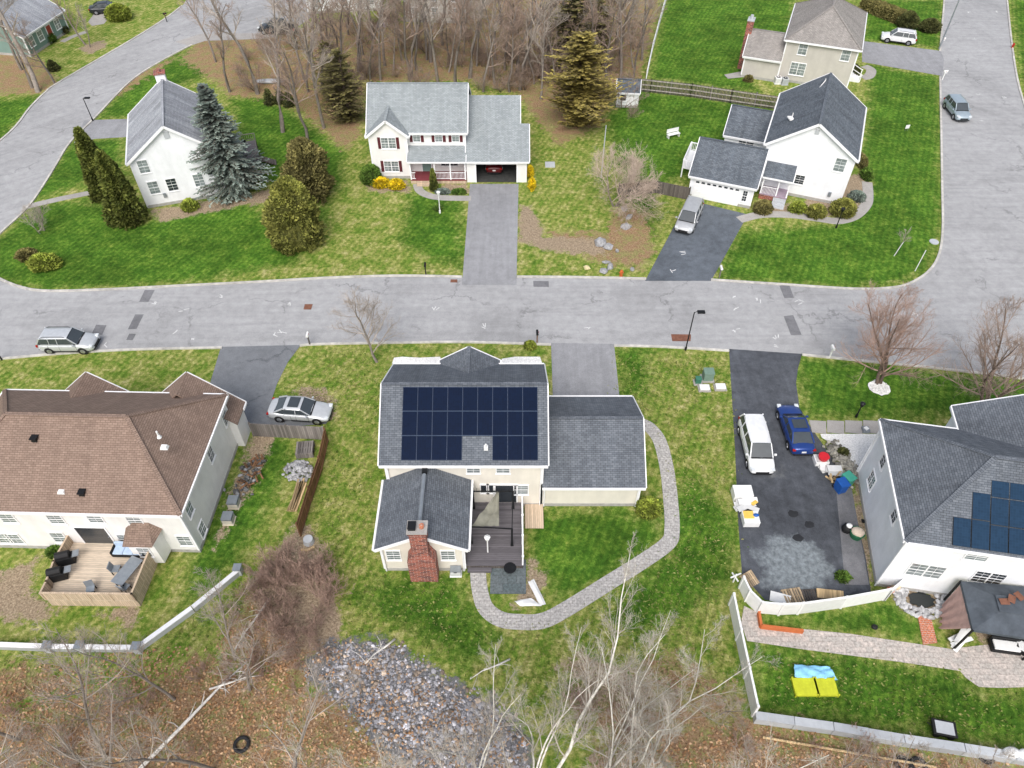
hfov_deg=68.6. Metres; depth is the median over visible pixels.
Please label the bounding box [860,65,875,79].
front path
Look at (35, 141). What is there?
road
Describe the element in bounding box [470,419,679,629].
garden path
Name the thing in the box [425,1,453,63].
bare tree
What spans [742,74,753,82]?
shrub
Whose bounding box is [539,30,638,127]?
golden evergreen
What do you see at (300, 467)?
rubble pile
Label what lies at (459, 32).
bare tree
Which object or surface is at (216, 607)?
bare tree
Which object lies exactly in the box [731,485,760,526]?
debris heap
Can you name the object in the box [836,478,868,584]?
asphalt strip
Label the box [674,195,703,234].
parked minivan
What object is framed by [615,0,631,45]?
bare tree
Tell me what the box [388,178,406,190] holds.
shrub
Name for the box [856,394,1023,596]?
house
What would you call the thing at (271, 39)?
brushwood shrub
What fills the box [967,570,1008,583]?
window
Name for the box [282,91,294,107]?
young conifer
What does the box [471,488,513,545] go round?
gazebo frame
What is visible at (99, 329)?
road patch
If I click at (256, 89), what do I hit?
bare tree
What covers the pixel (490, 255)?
driveway
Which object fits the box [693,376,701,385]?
utility box
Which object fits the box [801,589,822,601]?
pallet
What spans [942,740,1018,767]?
bare tree
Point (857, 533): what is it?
planter tub
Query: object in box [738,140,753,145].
window
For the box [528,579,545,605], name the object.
white tarp
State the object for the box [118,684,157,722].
brush shrub
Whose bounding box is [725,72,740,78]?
side patio
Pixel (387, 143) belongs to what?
window
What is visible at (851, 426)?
path slab
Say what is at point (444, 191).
shrub
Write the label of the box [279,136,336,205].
evergreen tree
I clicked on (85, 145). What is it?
arborvitae
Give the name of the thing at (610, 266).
garden boulder
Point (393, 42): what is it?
bare tree
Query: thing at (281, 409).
parked car
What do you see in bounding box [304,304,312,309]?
road patch
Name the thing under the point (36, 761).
bare tree
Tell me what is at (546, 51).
brushwood shrub
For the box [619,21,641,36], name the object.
brushwood shrub
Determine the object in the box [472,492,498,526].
shade cloth
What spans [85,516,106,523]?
window
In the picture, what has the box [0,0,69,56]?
house
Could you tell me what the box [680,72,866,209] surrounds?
house
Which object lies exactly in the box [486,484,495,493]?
window
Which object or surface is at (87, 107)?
street lamp
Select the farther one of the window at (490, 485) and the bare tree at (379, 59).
the bare tree at (379, 59)
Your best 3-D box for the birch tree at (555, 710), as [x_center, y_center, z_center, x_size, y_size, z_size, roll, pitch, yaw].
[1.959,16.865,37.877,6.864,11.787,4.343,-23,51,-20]
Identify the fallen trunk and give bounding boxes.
[139,659,249,767]
[209,666,260,689]
[235,598,268,650]
[353,636,394,663]
[470,657,510,688]
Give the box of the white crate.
[812,454,829,465]
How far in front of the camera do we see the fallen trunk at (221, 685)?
44.52 m
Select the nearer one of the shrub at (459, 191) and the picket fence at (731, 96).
the shrub at (459, 191)
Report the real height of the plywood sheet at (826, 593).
0.178 m
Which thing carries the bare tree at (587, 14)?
on the ground
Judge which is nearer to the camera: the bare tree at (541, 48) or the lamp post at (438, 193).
the lamp post at (438, 193)
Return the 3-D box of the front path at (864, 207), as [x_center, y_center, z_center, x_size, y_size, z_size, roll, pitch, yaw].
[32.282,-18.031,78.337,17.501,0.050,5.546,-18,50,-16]
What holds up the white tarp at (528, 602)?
on the ground
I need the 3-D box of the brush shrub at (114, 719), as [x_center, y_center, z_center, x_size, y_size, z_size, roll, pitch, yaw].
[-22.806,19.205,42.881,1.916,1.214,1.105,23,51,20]
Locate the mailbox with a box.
[829,344,835,357]
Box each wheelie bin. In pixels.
[832,476,850,493]
[841,470,857,485]
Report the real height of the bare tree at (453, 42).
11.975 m
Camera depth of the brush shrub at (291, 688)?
44.27 m
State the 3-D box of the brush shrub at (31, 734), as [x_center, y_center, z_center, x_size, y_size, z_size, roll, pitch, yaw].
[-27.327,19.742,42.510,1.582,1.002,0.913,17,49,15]
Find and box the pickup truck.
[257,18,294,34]
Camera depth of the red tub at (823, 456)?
55.48 m
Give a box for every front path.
[60,31,85,41]
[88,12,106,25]
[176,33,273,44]
[413,184,470,200]
[737,181,872,223]
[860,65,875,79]
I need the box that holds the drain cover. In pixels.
[545,162,554,167]
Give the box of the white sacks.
[1002,746,1023,759]
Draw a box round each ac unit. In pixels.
[220,511,235,525]
[226,495,241,509]
[450,565,461,577]
[773,76,781,83]
[781,77,788,84]
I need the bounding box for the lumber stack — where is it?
[286,478,306,511]
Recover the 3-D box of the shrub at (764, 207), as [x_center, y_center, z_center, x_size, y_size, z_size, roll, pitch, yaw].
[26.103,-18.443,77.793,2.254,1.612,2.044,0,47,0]
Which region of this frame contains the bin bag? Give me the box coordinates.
[841,523,852,533]
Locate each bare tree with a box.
[0,0,22,70]
[0,0,33,88]
[0,0,40,92]
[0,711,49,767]
[0,717,43,767]
[0,732,20,741]
[0,734,117,767]
[1,13,54,83]
[7,664,158,767]
[12,617,159,759]
[46,0,90,44]
[59,696,213,767]
[66,619,175,722]
[176,0,217,61]
[187,566,257,660]
[191,0,259,94]
[205,1,236,92]
[205,619,295,708]
[228,655,364,767]
[255,0,296,132]
[256,24,308,112]
[259,0,304,80]
[270,0,310,57]
[270,38,320,138]
[275,0,306,48]
[279,4,333,128]
[285,0,305,23]
[294,0,335,55]
[295,0,318,73]
[296,0,343,92]
[303,0,336,93]
[305,0,347,72]
[306,0,339,48]
[322,0,362,61]
[324,0,348,37]
[326,0,366,54]
[338,0,362,34]
[345,0,369,71]
[347,0,370,62]
[355,0,396,81]
[356,0,402,80]
[366,0,373,40]
[368,0,400,66]
[374,0,414,60]
[380,0,412,69]
[383,0,431,80]
[399,0,428,69]
[403,0,458,81]
[405,0,435,72]
[409,0,413,34]
[410,0,432,62]
[416,0,441,59]
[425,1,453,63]
[427,0,471,71]
[440,0,454,44]
[444,0,476,52]
[447,0,475,81]
[461,0,493,65]
[464,0,492,78]
[467,0,502,71]
[467,0,511,83]
[475,0,511,59]
[482,0,518,92]
[485,0,519,43]
[495,0,530,92]
[500,0,523,70]
[502,11,534,83]
[511,0,548,56]
[515,0,555,74]
[516,0,563,63]
[518,0,554,90]
[524,0,559,100]
[533,8,568,74]
[536,0,570,80]
[546,0,566,56]
[556,2,595,62]
[575,0,600,42]
[583,0,604,70]
[593,0,629,76]
[594,0,635,69]
[600,0,622,38]
[600,0,644,77]
[612,0,647,62]
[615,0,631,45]
[616,0,667,76]
[618,0,649,67]
[640,0,660,38]
[640,0,667,59]
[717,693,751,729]
[721,721,762,767]
[805,744,897,767]
[843,731,891,767]
[856,732,944,767]
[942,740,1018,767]
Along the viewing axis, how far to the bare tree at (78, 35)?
102.94 m
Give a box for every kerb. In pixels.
[0,5,181,140]
[0,44,191,234]
[0,274,461,291]
[1,346,221,359]
[300,341,550,346]
[517,275,645,279]
[614,344,728,351]
[711,76,943,289]
[802,353,1023,379]
[939,0,944,50]
[1006,0,1023,104]
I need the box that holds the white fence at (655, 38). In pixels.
[646,0,665,78]
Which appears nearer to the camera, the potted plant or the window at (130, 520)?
the window at (130, 520)
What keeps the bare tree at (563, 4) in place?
on the ground
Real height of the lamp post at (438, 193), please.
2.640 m
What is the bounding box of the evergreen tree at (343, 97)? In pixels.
[307,47,372,122]
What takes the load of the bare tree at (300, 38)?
on the ground
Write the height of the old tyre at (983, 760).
0.200 m
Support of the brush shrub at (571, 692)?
on the ground
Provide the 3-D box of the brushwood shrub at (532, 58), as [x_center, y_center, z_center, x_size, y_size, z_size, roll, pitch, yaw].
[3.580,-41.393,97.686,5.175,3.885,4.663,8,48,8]
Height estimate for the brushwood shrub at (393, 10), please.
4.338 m
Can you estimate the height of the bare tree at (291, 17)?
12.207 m
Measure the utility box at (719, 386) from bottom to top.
0.295 m
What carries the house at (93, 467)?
on the ground
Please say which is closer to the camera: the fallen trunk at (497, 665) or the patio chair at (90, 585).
the fallen trunk at (497, 665)
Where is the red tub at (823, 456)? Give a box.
[818,452,829,461]
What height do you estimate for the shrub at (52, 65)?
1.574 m
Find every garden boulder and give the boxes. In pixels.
[594,237,605,246]
[599,268,607,273]
[603,243,612,249]
[607,262,612,269]
[620,223,631,229]
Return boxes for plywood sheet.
[770,591,790,602]
[816,588,843,598]
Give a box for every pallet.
[295,440,314,458]
[739,570,759,587]
[780,587,804,602]
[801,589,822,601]
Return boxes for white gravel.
[392,357,440,363]
[502,357,541,362]
[820,434,875,467]
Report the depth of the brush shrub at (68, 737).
42.08 m
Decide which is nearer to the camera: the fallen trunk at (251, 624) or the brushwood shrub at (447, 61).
the fallen trunk at (251, 624)
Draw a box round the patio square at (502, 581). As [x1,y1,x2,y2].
[490,560,525,593]
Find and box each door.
[46,25,53,36]
[74,528,113,543]
[422,164,430,170]
[495,486,515,501]
[628,95,634,105]
[691,179,740,205]
[779,182,788,188]
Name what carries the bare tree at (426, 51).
on the ground
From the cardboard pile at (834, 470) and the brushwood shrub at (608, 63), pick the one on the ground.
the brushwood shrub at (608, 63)
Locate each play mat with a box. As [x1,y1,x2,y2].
[790,676,820,697]
[812,676,839,696]
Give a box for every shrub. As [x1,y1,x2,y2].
[0,696,21,715]
[13,247,38,262]
[14,724,37,738]
[24,252,62,272]
[44,544,60,558]
[46,59,61,71]
[47,32,57,43]
[50,722,80,761]
[61,25,69,34]
[64,757,81,767]
[98,678,141,703]
[100,710,129,729]
[103,2,131,22]
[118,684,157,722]
[175,739,208,760]
[180,197,200,213]
[185,651,208,686]
[209,601,233,614]
[210,644,236,685]
[219,599,242,632]
[228,61,266,91]
[231,60,246,76]
[231,580,256,600]
[235,41,255,60]
[236,555,275,596]
[238,605,268,640]
[241,533,297,585]
[241,562,265,606]
[242,646,267,674]
[242,649,271,677]
[245,587,288,613]
[247,635,264,657]
[250,31,272,53]
[252,29,277,53]
[252,567,294,621]
[254,613,327,654]
[255,548,322,590]
[259,571,278,588]
[259,607,285,640]
[260,528,296,578]
[260,611,303,643]
[265,639,284,665]
[268,66,303,89]
[268,589,300,643]
[269,558,300,586]
[275,555,325,583]
[275,627,308,671]
[278,20,309,48]
[283,541,334,586]
[285,679,297,695]
[286,543,340,586]
[287,593,301,613]
[290,561,354,598]
[298,603,328,641]
[302,628,335,660]
[303,559,347,616]
[312,588,332,623]
[339,0,371,24]
[342,12,355,27]
[344,13,376,43]
[344,73,366,94]
[347,60,365,84]
[355,50,386,77]
[356,56,386,78]
[358,163,381,186]
[364,41,380,57]
[370,176,389,188]
[372,1,405,24]
[385,32,411,50]
[386,63,400,76]
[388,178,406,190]
[397,55,436,81]
[406,21,434,48]
[406,31,436,53]
[429,168,438,191]
[432,203,443,211]
[433,52,455,67]
[434,187,450,194]
[441,24,461,45]
[451,46,468,67]
[451,187,466,194]
[457,22,475,43]
[465,36,485,54]
[468,70,490,91]
[470,50,486,62]
[473,45,493,67]
[484,64,500,80]
[487,76,507,91]
[489,55,529,90]
[493,37,523,61]
[499,33,531,62]
[502,6,528,33]
[502,59,535,89]
[515,56,536,78]
[522,48,549,72]
[522,340,537,350]
[523,49,557,78]
[527,164,533,177]
[527,177,536,191]
[532,57,564,84]
[534,38,559,60]
[551,90,566,112]
[561,683,587,698]
[562,682,607,712]
[562,691,596,715]
[569,689,601,716]
[573,677,593,704]
[582,754,619,767]
[598,59,617,72]
[599,50,626,72]
[601,34,629,55]
[605,700,624,715]
[609,79,648,109]
[618,713,649,753]
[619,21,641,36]
[619,683,640,705]
[625,704,661,726]
[626,104,643,119]
[627,30,651,51]
[634,495,663,520]
[663,683,681,712]
[727,730,763,756]
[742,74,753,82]
[752,199,773,215]
[787,200,807,214]
[805,203,827,219]
[808,734,824,761]
[828,197,858,218]
[837,447,849,455]
[846,189,866,202]
[851,722,893,767]
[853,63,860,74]
[855,152,868,168]
[859,167,874,181]
[896,10,920,28]
[916,17,942,33]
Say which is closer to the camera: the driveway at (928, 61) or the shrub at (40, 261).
the shrub at (40, 261)
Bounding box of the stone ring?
[868,379,890,395]
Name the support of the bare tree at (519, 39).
on the ground
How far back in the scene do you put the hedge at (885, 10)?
112.31 m
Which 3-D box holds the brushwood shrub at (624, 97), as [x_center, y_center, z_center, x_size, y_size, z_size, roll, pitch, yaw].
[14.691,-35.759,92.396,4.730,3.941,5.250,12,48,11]
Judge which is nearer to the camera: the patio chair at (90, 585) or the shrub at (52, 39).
the patio chair at (90, 585)
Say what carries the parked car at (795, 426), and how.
on the driveway at (776, 556)
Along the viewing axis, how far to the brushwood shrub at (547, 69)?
96.68 m
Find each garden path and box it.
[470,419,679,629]
[741,606,1023,687]
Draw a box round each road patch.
[92,325,105,334]
[126,334,135,339]
[128,314,143,328]
[139,290,154,301]
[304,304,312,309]
[533,281,548,286]
[671,334,690,340]
[779,285,793,297]
[784,315,801,334]
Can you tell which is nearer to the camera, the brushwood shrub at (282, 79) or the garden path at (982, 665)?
the garden path at (982, 665)
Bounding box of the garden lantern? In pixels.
[871,624,877,629]
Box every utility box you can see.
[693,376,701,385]
[697,384,710,391]
[700,368,714,382]
[713,383,726,390]
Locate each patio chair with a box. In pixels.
[83,579,96,591]
[106,561,121,574]
[115,583,131,592]
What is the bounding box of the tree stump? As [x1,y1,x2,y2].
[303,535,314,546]
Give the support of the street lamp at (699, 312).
on the ground
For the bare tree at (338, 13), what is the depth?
99.36 m
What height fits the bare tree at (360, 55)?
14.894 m
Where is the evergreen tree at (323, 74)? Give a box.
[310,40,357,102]
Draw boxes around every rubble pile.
[223,454,265,495]
[281,460,312,481]
[822,439,858,488]
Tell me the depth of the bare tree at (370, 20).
105.72 m
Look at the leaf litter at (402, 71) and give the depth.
101.11 m
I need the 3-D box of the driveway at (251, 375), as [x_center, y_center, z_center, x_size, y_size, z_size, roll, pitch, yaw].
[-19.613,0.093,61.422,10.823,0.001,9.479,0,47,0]
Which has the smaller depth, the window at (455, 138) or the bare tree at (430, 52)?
the window at (455, 138)
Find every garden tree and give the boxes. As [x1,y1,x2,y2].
[12,201,50,233]
[74,3,90,46]
[587,139,668,231]
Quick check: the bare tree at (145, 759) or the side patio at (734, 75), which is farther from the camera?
the side patio at (734, 75)
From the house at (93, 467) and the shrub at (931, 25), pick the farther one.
the shrub at (931, 25)
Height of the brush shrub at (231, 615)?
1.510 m
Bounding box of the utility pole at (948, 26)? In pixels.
[938,0,959,48]
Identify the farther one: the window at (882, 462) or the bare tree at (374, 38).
the bare tree at (374, 38)
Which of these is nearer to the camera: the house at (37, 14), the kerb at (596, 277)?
the kerb at (596, 277)
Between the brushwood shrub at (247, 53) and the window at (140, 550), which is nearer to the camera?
the window at (140, 550)
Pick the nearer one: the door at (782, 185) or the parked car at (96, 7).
the door at (782, 185)
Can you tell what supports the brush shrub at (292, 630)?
on the ground
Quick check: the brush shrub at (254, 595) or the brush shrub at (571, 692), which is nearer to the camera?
the brush shrub at (571, 692)
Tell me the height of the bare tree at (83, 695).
11.864 m
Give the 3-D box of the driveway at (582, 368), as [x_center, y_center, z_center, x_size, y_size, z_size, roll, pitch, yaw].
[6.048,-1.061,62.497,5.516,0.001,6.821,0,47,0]
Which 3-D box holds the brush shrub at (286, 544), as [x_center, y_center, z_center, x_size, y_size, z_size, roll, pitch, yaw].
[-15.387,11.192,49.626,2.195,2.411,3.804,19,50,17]
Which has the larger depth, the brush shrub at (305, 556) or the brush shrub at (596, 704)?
the brush shrub at (305, 556)
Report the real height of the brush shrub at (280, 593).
2.473 m
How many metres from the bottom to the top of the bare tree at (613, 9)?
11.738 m
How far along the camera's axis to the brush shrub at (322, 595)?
47.86 m
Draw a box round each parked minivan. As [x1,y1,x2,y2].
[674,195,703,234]
[737,413,776,474]
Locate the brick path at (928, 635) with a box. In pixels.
[918,616,936,644]
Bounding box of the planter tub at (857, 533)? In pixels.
[850,526,865,540]
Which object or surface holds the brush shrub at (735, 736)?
on the ground
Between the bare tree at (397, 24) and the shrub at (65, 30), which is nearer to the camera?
the bare tree at (397, 24)
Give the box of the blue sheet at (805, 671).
[794,664,837,679]
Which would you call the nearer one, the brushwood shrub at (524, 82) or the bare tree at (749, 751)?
the bare tree at (749, 751)
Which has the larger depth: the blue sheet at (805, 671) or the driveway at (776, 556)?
the driveway at (776, 556)
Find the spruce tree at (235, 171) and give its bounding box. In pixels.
[186,82,277,207]
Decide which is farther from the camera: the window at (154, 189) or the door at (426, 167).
the door at (426, 167)
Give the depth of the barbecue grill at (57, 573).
48.01 m
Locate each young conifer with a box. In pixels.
[262,88,276,106]
[273,91,284,104]
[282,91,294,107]
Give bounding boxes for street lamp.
[83,97,93,120]
[684,310,704,350]
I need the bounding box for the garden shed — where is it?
[616,78,641,107]
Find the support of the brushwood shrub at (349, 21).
on the ground
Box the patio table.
[111,556,142,585]
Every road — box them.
[0,0,309,230]
[0,0,1023,376]
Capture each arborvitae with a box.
[72,126,103,202]
[94,148,151,230]
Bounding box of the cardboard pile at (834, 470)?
[818,464,842,476]
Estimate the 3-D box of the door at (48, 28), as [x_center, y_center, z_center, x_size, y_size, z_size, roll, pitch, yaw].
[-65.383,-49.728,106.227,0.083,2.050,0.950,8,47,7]
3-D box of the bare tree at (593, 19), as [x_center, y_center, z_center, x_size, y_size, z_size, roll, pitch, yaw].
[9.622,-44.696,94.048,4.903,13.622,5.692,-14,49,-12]
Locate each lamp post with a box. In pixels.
[436,191,440,212]
[484,534,489,552]
[835,207,844,228]
[855,401,865,417]
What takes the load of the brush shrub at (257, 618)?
on the ground
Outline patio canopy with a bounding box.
[938,580,1023,660]
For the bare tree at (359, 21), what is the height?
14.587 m
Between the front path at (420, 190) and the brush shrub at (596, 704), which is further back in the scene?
the front path at (420, 190)
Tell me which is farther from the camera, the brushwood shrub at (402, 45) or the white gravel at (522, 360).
the brushwood shrub at (402, 45)
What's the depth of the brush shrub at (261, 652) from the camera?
45.86 m
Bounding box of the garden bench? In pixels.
[667,127,679,138]
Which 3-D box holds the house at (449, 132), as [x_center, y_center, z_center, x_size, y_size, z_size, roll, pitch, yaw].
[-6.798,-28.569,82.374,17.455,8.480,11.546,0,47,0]
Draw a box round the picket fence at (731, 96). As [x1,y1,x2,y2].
[623,76,777,108]
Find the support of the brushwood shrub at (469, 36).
on the ground
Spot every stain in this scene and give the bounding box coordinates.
[788,510,797,516]
[792,534,803,541]
[805,521,813,527]
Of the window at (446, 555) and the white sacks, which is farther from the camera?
the window at (446, 555)
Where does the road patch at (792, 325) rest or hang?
on the road at (980, 260)
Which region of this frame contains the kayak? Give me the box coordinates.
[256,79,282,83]
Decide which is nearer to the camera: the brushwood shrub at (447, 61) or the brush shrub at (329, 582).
the brush shrub at (329, 582)
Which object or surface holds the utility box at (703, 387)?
on the ground
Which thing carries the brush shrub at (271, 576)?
on the ground
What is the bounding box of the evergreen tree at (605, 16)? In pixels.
[579,0,615,68]
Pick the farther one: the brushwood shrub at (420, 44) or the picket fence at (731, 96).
the brushwood shrub at (420, 44)
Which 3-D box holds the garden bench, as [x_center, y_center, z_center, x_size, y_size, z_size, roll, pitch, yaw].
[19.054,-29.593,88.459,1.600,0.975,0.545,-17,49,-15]
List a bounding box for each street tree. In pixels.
[324,285,406,362]
[835,279,955,390]
[921,295,1023,400]
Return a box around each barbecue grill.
[45,565,70,582]
[54,549,78,565]
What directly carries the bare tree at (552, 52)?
on the ground
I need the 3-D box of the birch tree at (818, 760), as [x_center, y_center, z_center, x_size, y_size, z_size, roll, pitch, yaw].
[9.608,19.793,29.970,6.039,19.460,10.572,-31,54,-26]
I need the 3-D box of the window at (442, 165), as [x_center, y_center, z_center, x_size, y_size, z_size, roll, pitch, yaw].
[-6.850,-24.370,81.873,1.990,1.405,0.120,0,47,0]
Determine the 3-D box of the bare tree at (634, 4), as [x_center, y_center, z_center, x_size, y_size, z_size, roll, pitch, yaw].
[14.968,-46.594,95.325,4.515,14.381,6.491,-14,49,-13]
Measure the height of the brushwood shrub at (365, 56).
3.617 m
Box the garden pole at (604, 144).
[601,125,606,176]
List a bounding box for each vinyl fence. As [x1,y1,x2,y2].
[728,592,759,716]
[738,575,892,615]
[884,578,907,600]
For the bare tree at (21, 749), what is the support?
on the ground
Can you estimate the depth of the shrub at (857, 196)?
79.30 m
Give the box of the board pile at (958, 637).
[948,628,972,652]
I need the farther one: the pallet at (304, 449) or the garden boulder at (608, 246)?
the garden boulder at (608, 246)
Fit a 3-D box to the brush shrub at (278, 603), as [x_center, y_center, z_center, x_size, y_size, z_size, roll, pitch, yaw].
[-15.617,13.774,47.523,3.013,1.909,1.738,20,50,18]
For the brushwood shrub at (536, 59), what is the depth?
99.28 m
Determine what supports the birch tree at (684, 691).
on the ground
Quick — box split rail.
[762,736,936,767]
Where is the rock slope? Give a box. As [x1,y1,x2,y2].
[305,640,529,767]
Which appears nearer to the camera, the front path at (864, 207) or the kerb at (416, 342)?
the kerb at (416, 342)
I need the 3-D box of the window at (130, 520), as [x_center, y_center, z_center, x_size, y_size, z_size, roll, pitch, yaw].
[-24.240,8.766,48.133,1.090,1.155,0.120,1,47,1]
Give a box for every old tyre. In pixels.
[233,735,249,753]
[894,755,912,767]
[910,756,927,767]
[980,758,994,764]
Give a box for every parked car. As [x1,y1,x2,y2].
[35,327,100,354]
[88,0,112,14]
[266,395,333,424]
[486,165,502,173]
[776,404,816,455]
[880,27,916,45]
[943,94,971,120]
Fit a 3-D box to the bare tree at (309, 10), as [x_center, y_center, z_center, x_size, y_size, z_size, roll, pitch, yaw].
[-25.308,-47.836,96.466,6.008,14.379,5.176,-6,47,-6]
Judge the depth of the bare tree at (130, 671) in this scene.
40.17 m
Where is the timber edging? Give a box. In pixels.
[757,611,803,633]
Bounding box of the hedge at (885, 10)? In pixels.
[858,0,906,23]
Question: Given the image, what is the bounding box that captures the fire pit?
[504,562,515,572]
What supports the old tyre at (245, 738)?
on the ground
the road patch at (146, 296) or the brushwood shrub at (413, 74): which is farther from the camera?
the brushwood shrub at (413, 74)
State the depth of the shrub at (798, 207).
77.71 m
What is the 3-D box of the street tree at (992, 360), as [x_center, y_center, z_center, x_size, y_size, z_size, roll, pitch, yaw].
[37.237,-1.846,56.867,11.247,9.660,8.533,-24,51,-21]
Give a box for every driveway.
[74,119,126,142]
[210,345,331,425]
[462,184,517,284]
[551,343,618,394]
[645,204,743,280]
[729,349,870,601]
[862,41,943,75]
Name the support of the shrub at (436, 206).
on the ground
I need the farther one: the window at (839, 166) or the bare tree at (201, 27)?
the bare tree at (201, 27)
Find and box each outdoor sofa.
[110,541,144,557]
[987,635,1021,655]
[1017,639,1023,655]
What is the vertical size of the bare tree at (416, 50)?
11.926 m
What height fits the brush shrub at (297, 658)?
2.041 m
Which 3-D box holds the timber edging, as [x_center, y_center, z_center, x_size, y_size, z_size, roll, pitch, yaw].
[16.892,14.899,47.363,2.726,0.400,1.364,5,47,5]
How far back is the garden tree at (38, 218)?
74.59 m
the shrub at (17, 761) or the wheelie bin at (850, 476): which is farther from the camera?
the wheelie bin at (850, 476)
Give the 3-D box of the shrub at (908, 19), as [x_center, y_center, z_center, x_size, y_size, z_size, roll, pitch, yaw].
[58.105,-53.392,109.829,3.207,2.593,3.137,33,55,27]
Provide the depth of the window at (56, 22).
107.26 m
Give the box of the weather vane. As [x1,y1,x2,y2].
[730,572,740,582]
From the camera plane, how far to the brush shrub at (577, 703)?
43.44 m
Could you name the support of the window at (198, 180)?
in the house at (163, 137)
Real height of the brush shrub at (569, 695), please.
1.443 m
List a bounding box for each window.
[0,514,19,523]
[0,533,15,544]
[3,533,26,544]
[28,35,35,48]
[36,29,44,42]
[44,515,67,524]
[47,532,65,543]
[53,18,61,30]
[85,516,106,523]
[115,534,123,540]
[124,517,143,524]
[134,547,154,557]
[135,159,151,174]
[146,180,161,194]
[164,177,179,191]
[174,535,194,546]
[185,500,195,520]
[191,173,205,187]
[197,518,207,539]
[207,445,216,464]
[221,409,228,428]
[380,137,396,149]
[383,160,399,172]
[385,550,402,560]
[412,135,420,142]
[434,135,442,142]
[440,550,456,560]
[441,164,458,166]
[451,135,459,142]
[466,468,480,474]
[480,484,488,493]
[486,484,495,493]
[495,468,510,474]
[513,484,528,495]
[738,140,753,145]
[740,190,748,202]
[788,61,806,76]
[793,174,805,185]
[796,44,808,55]
[832,157,847,173]
[839,50,851,61]
[866,468,876,492]
[878,453,885,471]
[889,508,896,526]
[903,562,948,580]
[961,554,989,563]
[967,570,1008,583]
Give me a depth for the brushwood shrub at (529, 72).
97.85 m
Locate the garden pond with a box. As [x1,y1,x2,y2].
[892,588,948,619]
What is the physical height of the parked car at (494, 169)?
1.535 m
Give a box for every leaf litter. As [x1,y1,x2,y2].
[0,601,1019,767]
[224,20,636,127]
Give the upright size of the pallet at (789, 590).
0.130 m
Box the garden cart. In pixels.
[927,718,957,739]
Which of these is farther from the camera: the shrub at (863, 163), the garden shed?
the garden shed
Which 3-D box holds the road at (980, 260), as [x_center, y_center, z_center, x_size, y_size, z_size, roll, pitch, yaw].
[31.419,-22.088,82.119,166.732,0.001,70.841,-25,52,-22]
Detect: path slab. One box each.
[809,420,825,433]
[827,420,843,433]
[845,420,861,433]
[863,420,878,433]
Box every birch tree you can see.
[279,719,514,767]
[362,750,481,767]
[417,635,538,767]
[491,619,612,767]
[539,531,650,767]
[558,632,746,767]
[582,695,688,767]
[589,612,732,767]
[605,610,781,767]
[620,667,693,767]
[701,717,833,767]
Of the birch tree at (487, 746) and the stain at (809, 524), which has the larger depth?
the stain at (809, 524)
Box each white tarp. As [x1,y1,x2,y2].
[515,598,540,605]
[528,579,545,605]
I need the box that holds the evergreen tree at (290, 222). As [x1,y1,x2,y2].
[260,175,327,256]
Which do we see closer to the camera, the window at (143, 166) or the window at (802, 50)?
the window at (143, 166)
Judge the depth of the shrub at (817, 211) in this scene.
76.94 m
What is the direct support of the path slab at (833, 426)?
on the ground
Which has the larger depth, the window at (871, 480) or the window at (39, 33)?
the window at (39, 33)
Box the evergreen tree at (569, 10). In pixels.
[541,0,609,70]
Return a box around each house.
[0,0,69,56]
[0,371,250,606]
[125,68,276,207]
[307,0,379,13]
[364,82,529,186]
[372,346,646,581]
[404,0,471,23]
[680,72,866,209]
[737,0,867,86]
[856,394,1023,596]
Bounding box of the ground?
[0,0,1023,767]
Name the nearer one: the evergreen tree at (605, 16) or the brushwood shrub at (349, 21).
the evergreen tree at (605, 16)
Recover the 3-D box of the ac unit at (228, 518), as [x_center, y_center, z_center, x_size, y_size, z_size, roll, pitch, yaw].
[-19.803,9.361,52.315,0.800,0.710,0.800,0,47,0]
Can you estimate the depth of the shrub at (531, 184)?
80.78 m
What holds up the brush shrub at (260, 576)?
on the ground
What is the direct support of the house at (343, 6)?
on the ground
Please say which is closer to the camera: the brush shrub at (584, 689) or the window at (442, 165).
the brush shrub at (584, 689)
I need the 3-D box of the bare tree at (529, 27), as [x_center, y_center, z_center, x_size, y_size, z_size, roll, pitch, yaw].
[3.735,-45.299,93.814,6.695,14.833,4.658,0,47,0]
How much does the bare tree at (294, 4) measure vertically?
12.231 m
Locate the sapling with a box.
[896,229,910,253]
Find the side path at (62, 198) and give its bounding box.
[22,191,88,209]
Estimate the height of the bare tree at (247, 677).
8.898 m
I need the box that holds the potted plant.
[834,569,853,583]
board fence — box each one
[248,422,323,439]
[295,427,328,536]
[617,180,690,198]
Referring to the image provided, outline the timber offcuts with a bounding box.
[825,469,842,482]
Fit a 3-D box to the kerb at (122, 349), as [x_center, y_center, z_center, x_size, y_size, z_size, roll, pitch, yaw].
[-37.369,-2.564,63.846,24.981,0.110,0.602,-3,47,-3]
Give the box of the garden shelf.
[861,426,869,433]

